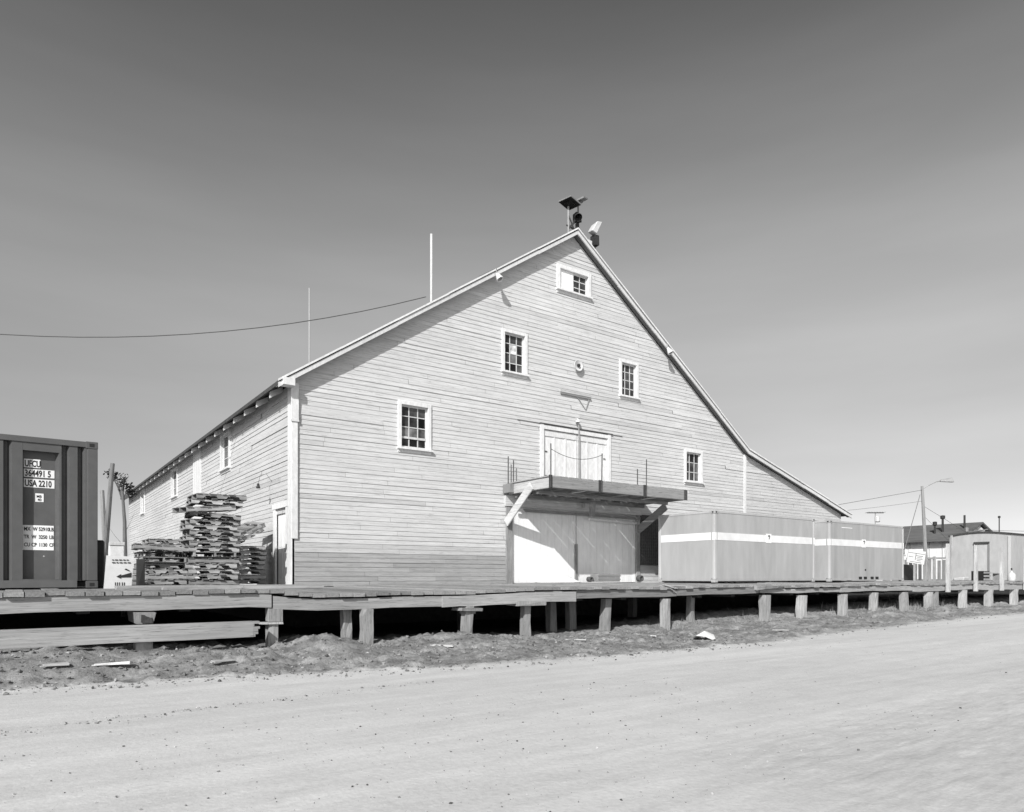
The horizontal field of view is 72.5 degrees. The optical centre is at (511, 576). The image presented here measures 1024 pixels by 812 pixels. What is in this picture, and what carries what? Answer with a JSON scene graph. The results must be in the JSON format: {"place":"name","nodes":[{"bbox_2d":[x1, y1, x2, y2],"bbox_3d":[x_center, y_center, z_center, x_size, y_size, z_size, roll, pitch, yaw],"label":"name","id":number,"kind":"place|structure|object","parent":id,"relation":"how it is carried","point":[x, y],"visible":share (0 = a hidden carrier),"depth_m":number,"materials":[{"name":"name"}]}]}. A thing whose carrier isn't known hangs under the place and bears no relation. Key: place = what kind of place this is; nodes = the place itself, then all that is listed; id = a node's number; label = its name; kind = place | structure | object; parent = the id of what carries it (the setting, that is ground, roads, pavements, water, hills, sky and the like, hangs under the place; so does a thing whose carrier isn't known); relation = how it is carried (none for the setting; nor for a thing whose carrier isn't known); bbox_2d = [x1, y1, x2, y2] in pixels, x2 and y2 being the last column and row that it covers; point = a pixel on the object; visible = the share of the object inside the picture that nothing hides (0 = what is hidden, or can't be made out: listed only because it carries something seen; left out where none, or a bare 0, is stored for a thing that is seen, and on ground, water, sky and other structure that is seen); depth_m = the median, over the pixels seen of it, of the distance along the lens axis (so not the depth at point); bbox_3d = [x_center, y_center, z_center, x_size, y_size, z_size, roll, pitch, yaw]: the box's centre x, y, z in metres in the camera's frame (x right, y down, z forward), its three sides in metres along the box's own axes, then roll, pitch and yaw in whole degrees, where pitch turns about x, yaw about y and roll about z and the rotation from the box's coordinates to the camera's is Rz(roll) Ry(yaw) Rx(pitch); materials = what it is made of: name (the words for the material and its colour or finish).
{"place":"outdoors","nodes":[
{"label":"outdoors","id":0,"kind":"place"},
{"bbox_2d":[97,540,104,587],"bbox_3d":[-7.761,-0.235,13.133,0.140,0.890,0.400,0,0,-35],"label":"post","id":1,"kind":"object","parent":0,"point":[101,560],"visible":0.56,"depth_m":12.98,"materials":[{"name":"metal"}]},
{"bbox_2d":[145,571,196,573],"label":"pallet","id":2,"kind":"object","parent":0,"point":[173,572],"visible":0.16,"depth_m":18.92,"materials":[{"name":"grey wood"}]},
{"bbox_2d":[145,566,192,568],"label":"pallet","id":3,"kind":"object","parent":2,"relation":"on","point":[146,567],"visible":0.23,"depth_m":18.77,"materials":[{"name":"grey wood"}]},
{"bbox_2d":[145,559,178,561],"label":"pallet","id":4,"kind":"object","parent":3,"relation":"on","point":[166,560],"visible":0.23,"depth_m":18.78,"materials":[{"name":"grey wood"}]},
{"bbox_2d":[145,554,197,559],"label":"pallet","id":5,"kind":"object","parent":4,"relation":"on","point":[165,555],"visible":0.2,"depth_m":18.84,"materials":[{"name":"grey wood"}]},
{"bbox_2d":[142,550,195,554],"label":"pallet","id":6,"kind":"object","parent":5,"relation":"on","point":[157,551],"visible":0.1,"depth_m":19.16,"materials":[{"name":"grey wood"}]},
{"bbox_2d":[146,543,197,546],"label":"pallet","id":7,"kind":"object","parent":6,"relation":"on","point":[179,545],"visible":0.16,"depth_m":18.87,"materials":[{"name":"grey wood"}]},
{"bbox_2d":[142,538,196,544],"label":"pallet","id":8,"kind":"object","parent":7,"relation":"on","point":[155,540],"visible":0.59,"depth_m":18.87,"materials":[{"name":"grey wood"}]},
{"bbox_2d":[0,613,1023,811],"bbox_3d":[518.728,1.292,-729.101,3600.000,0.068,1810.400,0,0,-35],"label":"road","id":9,"kind":"structure","parent":0,"point":[976,764],"depth_m":5.74,"materials":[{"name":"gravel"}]},
{"bbox_2d":[0,589,1023,688],"bbox_3d":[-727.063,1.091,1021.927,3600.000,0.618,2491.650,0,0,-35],"label":"ground","id":10,"kind":"structure","parent":0,"point":[393,633],"depth_m":13.23,"materials":[{"name":"soil"}]},
{"bbox_2d":[40,662,69,666],"bbox_3d":[-5.754,1.110,8.786,0.108,0.041,0.310,0,2,45],"label":"loose plank","id":11,"kind":"object","parent":10,"relation":"on","point":[58,664],"visible":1,"depth_m":8.78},
{"bbox_2d":[92,661,132,665],"bbox_3d":[-5.220,1.135,9.115,0.463,0.038,0.143,-3,1,-10],"label":"loose plank","id":12,"kind":"object","parent":10,"relation":"on","point":[120,663],"visible":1,"depth_m":9.07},
{"bbox_2d":[103,469,137,615],"bbox_3d":[-12.803,-1.112,22.838,1.029,4.827,0.842,0,0,-35],"label":"tree","id":13,"kind":"object","parent":10,"relation":"on","point":[130,491],"visible":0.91,"depth_m":22.83,"materials":[{"name":"grey plant"}]},
{"bbox_2d":[0,621,259,648],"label":"timber beam","id":14,"kind":"structure","parent":10,"relation":"on","point":[34,638],"depth_m":9.93,"materials":[{"name":"wood"}]},
{"bbox_2d":[210,659,234,662],"bbox_3d":[-4.007,1.172,9.658,0.116,0.040,0.345,6,2,35],"label":"loose plank","id":15,"kind":"object","parent":10,"relation":"on","point":[221,660],"visible":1,"depth_m":9.63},
{"bbox_2d":[431,644,452,646],"bbox_3d":[-1.213,1.184,12.030,0.399,0.039,0.086,3,0,-5],"label":"loose plank","id":16,"kind":"object","parent":10,"relation":"on","point":[447,645],"visible":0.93,"depth_m":12.01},
{"bbox_2d":[120,227,852,626],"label":"warehouse","id":17,"kind":"structure","parent":10,"relation":"on","point":[544,411],"depth_m":23.44,"materials":[{"name":"paint"}]},
{"bbox_2d":[139,489,144,516],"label":"window","id":18,"kind":"structure","parent":17,"relation":"in","point":[142,493],"depth_m":42.30,"materials":[{"name":"white paint"}]},
{"bbox_2d":[169,466,177,500],"bbox_3d":[-16.188,-4.460,33.529,0.245,1.536,1.622,0,0,-35],"label":"window","id":19,"kind":"structure","parent":17,"relation":"in","point":[174,472],"depth_m":33.85,"materials":[{"name":"white paint"}]},
{"bbox_2d":[193,449,200,523],"bbox_3d":[-13.222,-3.724,29.321,0.057,3.180,1.440,0,0,-35],"label":"loft door","id":20,"kind":"structure","parent":17,"relation":"in","point":[197,454],"depth_m":29.15,"materials":[{"name":"white paint"}]},
{"bbox_2d":[0,296,425,337],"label":"overhead wire","id":21,"kind":"object","parent":17,"relation":"attached to","point":[212,332],"visible":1,"depth_m":21.05,"materials":[{"name":"metal"}]},
{"bbox_2d":[218,428,230,474],"bbox_3d":[-10.404,-4.524,25.400,0.245,1.494,1.451,0,0,-35],"label":"window","id":22,"kind":"structure","parent":17,"relation":"in","point":[225,452],"depth_m":25.68,"materials":[{"name":"white paint"}]},
{"bbox_2d":[278,513,284,583],"bbox_3d":[-6.566,-0.854,20.091,0.041,2.219,0.958,0,0,-35],"label":"door","id":23,"kind":"structure","parent":17,"relation":"in","point":[281,517],"depth_m":20.20,"materials":[{"name":"white paint"}]},
{"bbox_2d":[309,288,309,362],"bbox_3d":[-6.931,-8.243,23.878,0.039,3.254,0.039,0,0,-13],"label":"roof mast","id":24,"kind":"object","parent":17,"relation":"on","point":[309,325],"visible":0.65,"depth_m":23.86,"materials":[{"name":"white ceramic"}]},
{"bbox_2d":[397,400,432,454],"bbox_3d":[-2.998,-4.559,21.432,1.195,1.563,0.245,0,0,-35],"label":"window","id":25,"kind":"structure","parent":17,"relation":"in","point":[414,419],"depth_m":21.48,"materials":[{"name":"white paint"}]},
{"bbox_2d":[430,234,432,301],"bbox_3d":[-2.724,-10.216,23.597,0.083,2.721,0.083,0,0,32],"label":"roof mast","id":26,"kind":"object","parent":17,"relation":"on","point":[431,267],"visible":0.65,"depth_m":23.57,"materials":[{"name":"white metal"}]},
{"bbox_2d":[501,327,529,379],"bbox_3d":[0.076,-7.525,23.618,1.120,1.563,0.245,0,0,-35],"label":"window","id":27,"kind":"structure","parent":17,"relation":"in","point":[514,344],"depth_m":23.70,"materials":[{"name":"white paint"}]},
{"bbox_2d":[513,508,575,582],"bbox_3d":[1.122,-1.067,24.421,2.849,2.561,0.064,0,0,-35],"label":"loading door","id":28,"kind":"structure","parent":17,"relation":"in","point":[543,543],"depth_m":24.37,"materials":[{"name":"white paint"}]},
{"bbox_2d":[544,430,576,497],"bbox_3d":[1.695,-3.969,24.821,1.536,2.347,0.077,0,0,-35],"label":"loft door","id":29,"kind":"structure","parent":17,"relation":"in","point":[565,444],"depth_m":24.84,"materials":[{"name":"white paint"}]},
{"bbox_2d":[556,263,592,301],"bbox_3d":[2.223,-10.569,25.146,1.665,1.014,0.245,0,0,-35],"label":"window","id":30,"kind":"structure","parent":17,"relation":"in","point":[572,282],"depth_m":25.14,"materials":[{"name":"white paint"}]},
{"bbox_2d":[558,195,591,243],"bbox_3d":[2.340,-12.966,25.610,0.952,2.459,1.479,0,0,25],"label":"rooftop stand","id":31,"kind":"object","parent":17,"relation":"on","point":[570,202],"visible":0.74,"depth_m":25.42,"materials":[{"name":"metal"}]},
{"bbox_2d":[577,435,606,500],"bbox_3d":[2.938,-3.969,25.706,1.451,2.347,0.077,0,0,-35],"label":"loft door","id":32,"kind":"structure","parent":17,"relation":"in","point":[590,447],"depth_m":25.72,"materials":[{"name":"white paint"}]},
{"bbox_2d":[588,221,601,248],"bbox_3d":[3.068,-12.236,25.932,0.468,1.852,0.392,0,0,-35],"label":"horn loudspeaker","id":33,"kind":"object","parent":17,"relation":"attached to","point":[593,231],"visible":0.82,"depth_m":25.86,"materials":[{"name":"white metal"}]},
{"bbox_2d":[576,512,634,581],"bbox_3d":[3.530,-1.067,26.135,2.977,2.561,0.064,0,0,-35],"label":"loading door","id":34,"kind":"structure","parent":17,"relation":"in","point":[604,547],"depth_m":26.10,"materials":[{"name":"white paint"}]},
{"bbox_2d":[619,359,640,401],"bbox_3d":[4.462,-7.498,26.739,1.067,1.510,0.245,0,0,-35],"label":"window","id":35,"kind":"structure","parent":17,"relation":"in","point":[628,370],"depth_m":26.82,"materials":[{"name":"white paint"}]},
{"bbox_2d":[684,449,704,485],"bbox_3d":[7.492,-4.505,28.895,1.184,1.456,0.245,0,0,-35],"label":"window","id":36,"kind":"structure","parent":17,"relation":"in","point":[693,459],"depth_m":29.00,"materials":[{"name":"white paint"}]},
{"bbox_2d":[0,544,1023,650],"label":"dock","id":37,"kind":"object","parent":10,"relation":"on","point":[139,606],"visible":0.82,"depth_m":14.38,"materials":[{"name":"grey wood"}]},
{"bbox_2d":[0,434,97,587],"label":"shipping container","id":38,"kind":"object","parent":37,"relation":"on","point":[48,512],"visible":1,"depth_m":11.64,"materials":[{"name":"metal"}]},
{"bbox_2d":[100,490,105,539],"bbox_3d":[-10.626,-0.975,18.213,0.220,2.555,0.140,0,0,-35],"label":"leaning pole","id":39,"kind":"object","parent":37,"relation":"on","point":[102,502],"visible":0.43,"depth_m":18.15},
{"bbox_2d":[103,463,114,563],"bbox_3d":[-10.089,-1.264,17.367,0.365,3.140,0.150,0,0,-35],"label":"leaning pole","id":40,"kind":"object","parent":37,"relation":"on","point":[108,509],"visible":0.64,"depth_m":17.36,"materials":[{"name":"wood"}]},
{"bbox_2d":[108,542,124,555],"bbox_3d":[-11.992,-0.415,21.150,0.420,1.250,0.430,0,0,-35],"label":"packing case","id":41,"kind":"object","parent":37,"relation":"on","point":[115,548],"visible":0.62,"depth_m":20.99,"materials":[{"name":"cardboard"}]},
{"bbox_2d":[104,555,133,588],"bbox_3d":[-6.613,-0.077,11.743,0.448,0.555,0.042,0,0,-27],"label":"notice board","id":42,"kind":"object","parent":37,"relation":"on","point":[118,570],"visible":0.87,"depth_m":11.73,"materials":[{"name":"white wood"}]},
{"bbox_2d":[136,559,144,584],"bbox_3d":[-6.279,-0.038,11.806,0.124,0.530,0.139,0,0,-35],"label":"dark post","id":43,"kind":"object","parent":37,"relation":"on","point":[140,571],"visible":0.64,"depth_m":11.76,"materials":[{"name":"wood"}]},
{"bbox_2d":[132,579,186,584],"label":"pallet","id":44,"kind":"object","parent":37,"relation":"on","point":[175,581],"visible":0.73,"depth_m":17.20,"materials":[{"name":"grey wood"}]},
{"bbox_2d":[132,574,188,579],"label":"pallet","id":45,"kind":"object","parent":44,"relation":"on","point":[160,576],"visible":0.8,"depth_m":17.11,"materials":[{"name":"grey wood"}]},
{"bbox_2d":[133,568,187,573],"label":"pallet","id":46,"kind":"object","parent":45,"relation":"on","point":[164,571],"visible":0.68,"depth_m":17.11,"materials":[{"name":"grey wood"}]},
{"bbox_2d":[134,563,184,568],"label":"pallet","id":47,"kind":"object","parent":46,"relation":"on","point":[161,565],"visible":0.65,"depth_m":17.22,"materials":[{"name":"grey wood"}]},
{"bbox_2d":[137,557,186,562],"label":"pallet","id":48,"kind":"object","parent":47,"relation":"on","point":[162,559],"visible":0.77,"depth_m":17.14,"materials":[{"name":"grey wood"}]},
{"bbox_2d":[133,551,186,557],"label":"pallet","id":49,"kind":"object","parent":48,"relation":"on","point":[140,554],"visible":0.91,"depth_m":17.20,"materials":[{"name":"grey wood"}]},
{"bbox_2d":[131,543,189,552],"bbox_3d":[-8.690,-0.701,17.255,1.205,0.138,1.048,4,-2,-32],"label":"pallet","id":50,"kind":"object","parent":49,"relation":"on","point":[152,547],"visible":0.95,"depth_m":16.91,"materials":[{"name":"grey wood"}]},
{"bbox_2d":[145,579,191,583],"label":"pallet","id":51,"kind":"object","parent":37,"relation":"on","point":[162,579],"visible":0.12,"depth_m":18.84,"materials":[{"name":"grey wood"}]},
{"bbox_2d":[114,584,302,589],"bbox_3d":[-5.100,0.183,12.044,3.058,0.082,0.151,0,0,-35],"label":"kerb timber","id":52,"kind":"object","parent":37,"relation":"on","point":[146,587],"visible":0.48,"depth_m":11.41,"materials":[{"name":"wood"}]},
{"bbox_2d":[179,579,239,584],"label":"pallet","id":53,"kind":"object","parent":37,"relation":"on","point":[210,582],"visible":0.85,"depth_m":17.56,"materials":[{"name":"grey wood"}]},
{"bbox_2d":[179,574,237,579],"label":"pallet","id":54,"kind":"object","parent":53,"relation":"on","point":[216,576],"visible":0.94,"depth_m":17.52,"materials":[{"name":"grey wood"}]},
{"bbox_2d":[179,568,239,573],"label":"pallet","id":55,"kind":"object","parent":54,"relation":"on","point":[215,571],"visible":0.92,"depth_m":17.58,"materials":[{"name":"grey wood"}]},
{"bbox_2d":[180,563,236,568],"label":"pallet","id":56,"kind":"object","parent":55,"relation":"on","point":[214,565],"visible":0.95,"depth_m":17.51,"materials":[{"name":"grey wood"}]},
{"bbox_2d":[180,558,238,562],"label":"pallet","id":57,"kind":"object","parent":56,"relation":"on","point":[212,560],"visible":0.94,"depth_m":17.50,"materials":[{"name":"grey wood"}]},
{"bbox_2d":[186,552,236,558],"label":"pallet","id":58,"kind":"object","parent":57,"relation":"on","point":[208,554],"visible":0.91,"depth_m":17.68,"materials":[{"name":"grey wood"}]},
{"bbox_2d":[187,546,238,552],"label":"pallet","id":59,"kind":"object","parent":58,"relation":"on","point":[211,549],"visible":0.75,"depth_m":17.54,"materials":[{"name":"grey wood"}]},
{"bbox_2d":[182,541,240,546],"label":"pallet","id":60,"kind":"object","parent":59,"relation":"on","point":[213,544],"visible":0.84,"depth_m":17.59,"materials":[{"name":"grey wood"}]},
{"bbox_2d":[179,535,236,541],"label":"pallet","id":61,"kind":"object","parent":60,"relation":"on","point":[185,538],"visible":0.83,"depth_m":17.59,"materials":[{"name":"grey wood"}]},
{"bbox_2d":[182,529,240,536],"bbox_3d":[-7.699,-1.092,17.887,1.204,0.138,1.064,0,0,-35],"label":"pallet","id":62,"kind":"object","parent":61,"relation":"on","point":[211,533],"visible":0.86,"depth_m":17.60,"materials":[{"name":"grey wood"}]},
{"bbox_2d":[179,524,236,530],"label":"pallet","id":63,"kind":"object","parent":62,"relation":"on","point":[184,527],"visible":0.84,"depth_m":17.51,"materials":[{"name":"grey wood"}]},
{"bbox_2d":[180,518,240,526],"bbox_3d":[-7.717,-1.366,17.870,1.206,0.138,1.058,0,1,-38],"label":"pallet","id":64,"kind":"object","parent":63,"relation":"on","point":[211,522],"visible":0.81,"depth_m":17.57,"materials":[{"name":"grey wood"}]},
{"bbox_2d":[184,511,240,520],"bbox_3d":[-7.642,-1.523,17.821,1.205,0.138,1.058,5,-2,-31],"label":"pallet","id":65,"kind":"object","parent":64,"relation":"on","point":[209,515],"visible":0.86,"depth_m":17.58,"materials":[{"name":"grey wood"}]},
{"bbox_2d":[172,506,235,512],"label":"pallet","id":66,"kind":"object","parent":65,"relation":"on","point":[203,509],"visible":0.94,"depth_m":17.30,"materials":[{"name":"grey wood"}]},
{"bbox_2d":[186,498,242,508],"bbox_3d":[-7.632,-1.853,17.887,1.204,0.138,1.058,1,-1,-32],"label":"pallet","id":67,"kind":"object","parent":66,"relation":"on","point":[207,502],"visible":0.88,"depth_m":17.59,"materials":[{"name":"grey wood"}]},
{"bbox_2d":[187,493,246,501],"bbox_3d":[-7.576,-2.003,17.926,1.204,0.138,1.064,-1,1,-37],"label":"pallet","id":68,"kind":"object","parent":67,"relation":"on","point":[229,497],"visible":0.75,"depth_m":17.69,"materials":[{"name":"grey wood"}]},
{"bbox_2d":[217,579,264,583],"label":"pallet","id":69,"kind":"object","parent":37,"relation":"on","point":[252,581],"visible":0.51,"depth_m":20.10,"materials":[{"name":"grey wood"}]},
{"bbox_2d":[217,574,265,578],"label":"pallet","id":70,"kind":"object","parent":69,"relation":"on","point":[245,576],"visible":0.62,"depth_m":20.00,"materials":[{"name":"grey wood"}]},
{"bbox_2d":[219,569,265,573],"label":"pallet","id":71,"kind":"object","parent":70,"relation":"on","point":[252,571],"visible":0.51,"depth_m":20.05,"materials":[{"name":"grey wood"}]},
{"bbox_2d":[216,565,262,569],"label":"pallet","id":72,"kind":"object","parent":71,"relation":"on","point":[251,567],"visible":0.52,"depth_m":20.05,"materials":[{"name":"grey wood"}]},
{"bbox_2d":[236,560,264,564],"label":"pallet","id":73,"kind":"object","parent":72,"relation":"on","point":[253,562],"visible":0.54,"depth_m":20.09,"materials":[{"name":"grey wood"}]},
{"bbox_2d":[216,555,265,559],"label":"pallet","id":74,"kind":"object","parent":73,"relation":"on","point":[252,557],"visible":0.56,"depth_m":20.04,"materials":[{"name":"grey wood"}]},
{"bbox_2d":[215,550,266,555],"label":"pallet","id":75,"kind":"object","parent":74,"relation":"on","point":[260,553],"visible":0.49,"depth_m":20.13,"materials":[{"name":"grey wood"}]},
{"bbox_2d":[216,546,265,550],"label":"pallet","id":76,"kind":"object","parent":75,"relation":"on","point":[255,548],"visible":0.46,"depth_m":20.13,"materials":[{"name":"grey wood"}]},
{"bbox_2d":[220,527,263,545],"bbox_3d":[-7.896,-1.107,20.019,1.058,0.138,1.205,0,28,35],"label":"pallet","id":77,"kind":"object","parent":76,"relation":"on","point":[250,535],"visible":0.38,"depth_m":19.86,"materials":[{"name":"grey wood"}]},
{"bbox_2d":[212,522,265,540],"bbox_3d":[-7.926,-1.309,20.241,1.048,0.138,1.205,6,28,42],"label":"pallet","id":78,"kind":"object","parent":77,"relation":"on","point":[246,526],"visible":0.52,"depth_m":20.20,"materials":[{"name":"grey wood"}]},
{"bbox_2d":[161,585,323,589],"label":"loose boards","id":79,"kind":"object","parent":37,"relation":"on","point":[246,586],"visible":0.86,"depth_m":12.03,"materials":[{"name":"wood"}]},
{"bbox_2d":[535,574,580,582],"bbox_3d":[1.624,0.047,24.203,1.792,0.317,0.640,0,0,-35],"label":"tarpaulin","id":80,"kind":"object","parent":37,"relation":"on","point":[558,578],"visible":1,"depth_m":23.96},
{"bbox_2d":[590,574,620,581],"bbox_3d":[3.368,0.040,25.175,1.088,0.277,0.438,0,0,-35],"label":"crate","id":81,"kind":"object","parent":37,"relation":"on","point":[606,577],"visible":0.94,"depth_m":24.94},
{"bbox_2d":[636,575,643,581],"bbox_3d":[4.825,0.066,26.349,0.245,0.245,0.192,0,0,-35],"label":"tyre","id":82,"kind":"object","parent":37,"relation":"on","point":[639,578],"visible":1,"depth_m":26.29,"materials":[{"name":"rubber"}]},
{"bbox_2d":[659,584,677,592],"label":"splintered boards","id":83,"kind":"object","parent":37,"relation":"attached to","point":[668,587],"visible":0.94,"depth_m":16.91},
{"bbox_2d":[658,510,814,582],"bbox_3d":[8.590,-1.026,26.441,6.037,2.452,2.582,0,0,-35],"label":"shipping container","id":84,"kind":"object","parent":37,"relation":"on","point":[714,546],"visible":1,"depth_m":24.98,"materials":[{"name":"metal"}]},
{"bbox_2d":[721,582,756,582],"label":"dunnage planks","id":85,"kind":"object","parent":37,"relation":"on","point":[738,582],"visible":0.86,"depth_m":24.49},
{"bbox_2d":[815,520,903,581],"bbox_3d":[14.359,-1.026,30.545,6.037,2.452,2.582,0,0,-35],"label":"shipping container","id":86,"kind":"object","parent":37,"relation":"on","point":[848,551],"visible":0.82,"depth_m":29.04,"materials":[{"name":"metal"}]},
{"bbox_2d":[904,564,912,579],"bbox_3d":[21.329,-0.201,38.244,1.338,0.926,0.833,0,0,-35],"label":"dark bin","id":87,"kind":"object","parent":37,"relation":"on","point":[908,572],"visible":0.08,"depth_m":37.86,"materials":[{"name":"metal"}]},
{"bbox_2d":[904,495,919,550],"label":"leaning pole","id":88,"kind":"object","parent":37,"relation":"on","point":[911,524],"visible":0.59,"depth_m":45.15,"materials":[{"name":"wood"}]},
{"bbox_2d":[906,549,925,580],"bbox_3d":[21.256,-0.572,36.752,0.997,1.748,0.182,0,0,7],"label":"white sign","id":89,"kind":"object","parent":37,"relation":"on","point":[914,557],"visible":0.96,"depth_m":36.70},
{"bbox_2d":[904,556,945,580],"bbox_3d":[23.680,-0.449,39.904,2.189,1.400,0.197,0,0,30],"label":"board fence","id":90,"kind":"object","parent":37,"relation":"on","point":[934,558],"visible":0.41,"depth_m":39.75,"materials":[{"name":"wood"}]},
{"bbox_2d":[921,478,953,579],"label":"street lamp","id":91,"kind":"object","parent":37,"relation":"on","point":[924,517],"visible":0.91,"depth_m":45.02,"materials":[{"name":"metal"}]},
{"bbox_2d":[950,535,952,579],"bbox_3d":[25.016,-1.050,39.766,0.159,2.603,0.111,0,0,-19],"label":"post","id":92,"kind":"object","parent":37,"relation":"on","point":[951,547],"visible":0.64,"depth_m":39.74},
{"bbox_2d":[953,577,968,580],"bbox_3d":[24.088,0.129,37.448,0.685,0.232,0.537,0,0,-35],"label":"pale sack","id":93,"kind":"object","parent":37,"relation":"on","point":[961,579],"visible":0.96,"depth_m":37.25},
{"bbox_2d":[971,571,990,580],"bbox_3d":[25.060,-0.030,37.314,0.794,0.540,0.647,0,0,-35],"label":"crate","id":94,"kind":"object","parent":37,"relation":"on","point":[984,575],"visible":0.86,"depth_m":37.06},
{"bbox_2d":[948,516,1023,579],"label":"arched shed","id":95,"kind":"structure","parent":37,"relation":"on","point":[989,543],"depth_m":39.94,"materials":[{"name":"paint"}]},
{"bbox_2d":[975,544,987,570],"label":"door","id":96,"kind":"structure","parent":95,"relation":"in","point":[982,548],"depth_m":40.10,"materials":[{"name":"paint"}]},
{"bbox_2d":[991,572,999,580],"bbox_3d":[25.820,0.007,37.883,1.281,0.465,0.350,0,0,16],"label":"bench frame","id":97,"kind":"object","parent":37,"relation":"on","point":[995,577],"visible":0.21,"depth_m":37.74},
{"bbox_2d":[1007,568,1015,580],"bbox_3d":[26.830,-0.110,37.498,0.380,0.700,0.370,0,0,-35],"label":"gas cylinder","id":98,"kind":"object","parent":37,"relation":"on","point":[1011,575],"visible":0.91,"depth_m":37.38,"materials":[{"name":"white metal"}]},
{"bbox_2d":[0,604,1023,694],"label":"dirt clods","id":99,"kind":"object","parent":10,"relation":"on","point":[192,664],"visible":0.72,"depth_m":10.40,"materials":[{"name":"soil"}]},
{"bbox_2d":[692,631,715,639],"bbox_3d":[3.962,1.199,14.355,0.560,0.172,0.400,0,0,-35],"label":"crumpled paper","id":100,"kind":"object","parent":10,"relation":"on","point":[707,635],"visible":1,"depth_m":14.29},
{"bbox_2d":[644,596,976,630],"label":"dry grass","id":101,"kind":"structure","parent":10,"relation":"on","point":[847,614],"depth_m":22.37,"materials":[{"name":"plant"}]},
{"bbox_2d":[904,515,991,578],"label":"house","id":102,"kind":"structure","parent":10,"relation":"on","point":[938,540],"depth_m":64.17,"materials":[{"name":"wood"}]},
{"bbox_2d":[0,0,1023,555],"label":"sky","id":103,"kind":"structure","parent":0,"point":[817,206],"materials":[{"name":"grey"}]},
{"bbox_2d":[866,512,883,523],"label":"tv antenna","id":104,"kind":"object","parent":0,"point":[877,518],"visible":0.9,"depth_m":43.77,"materials":[{"name":"metal"}]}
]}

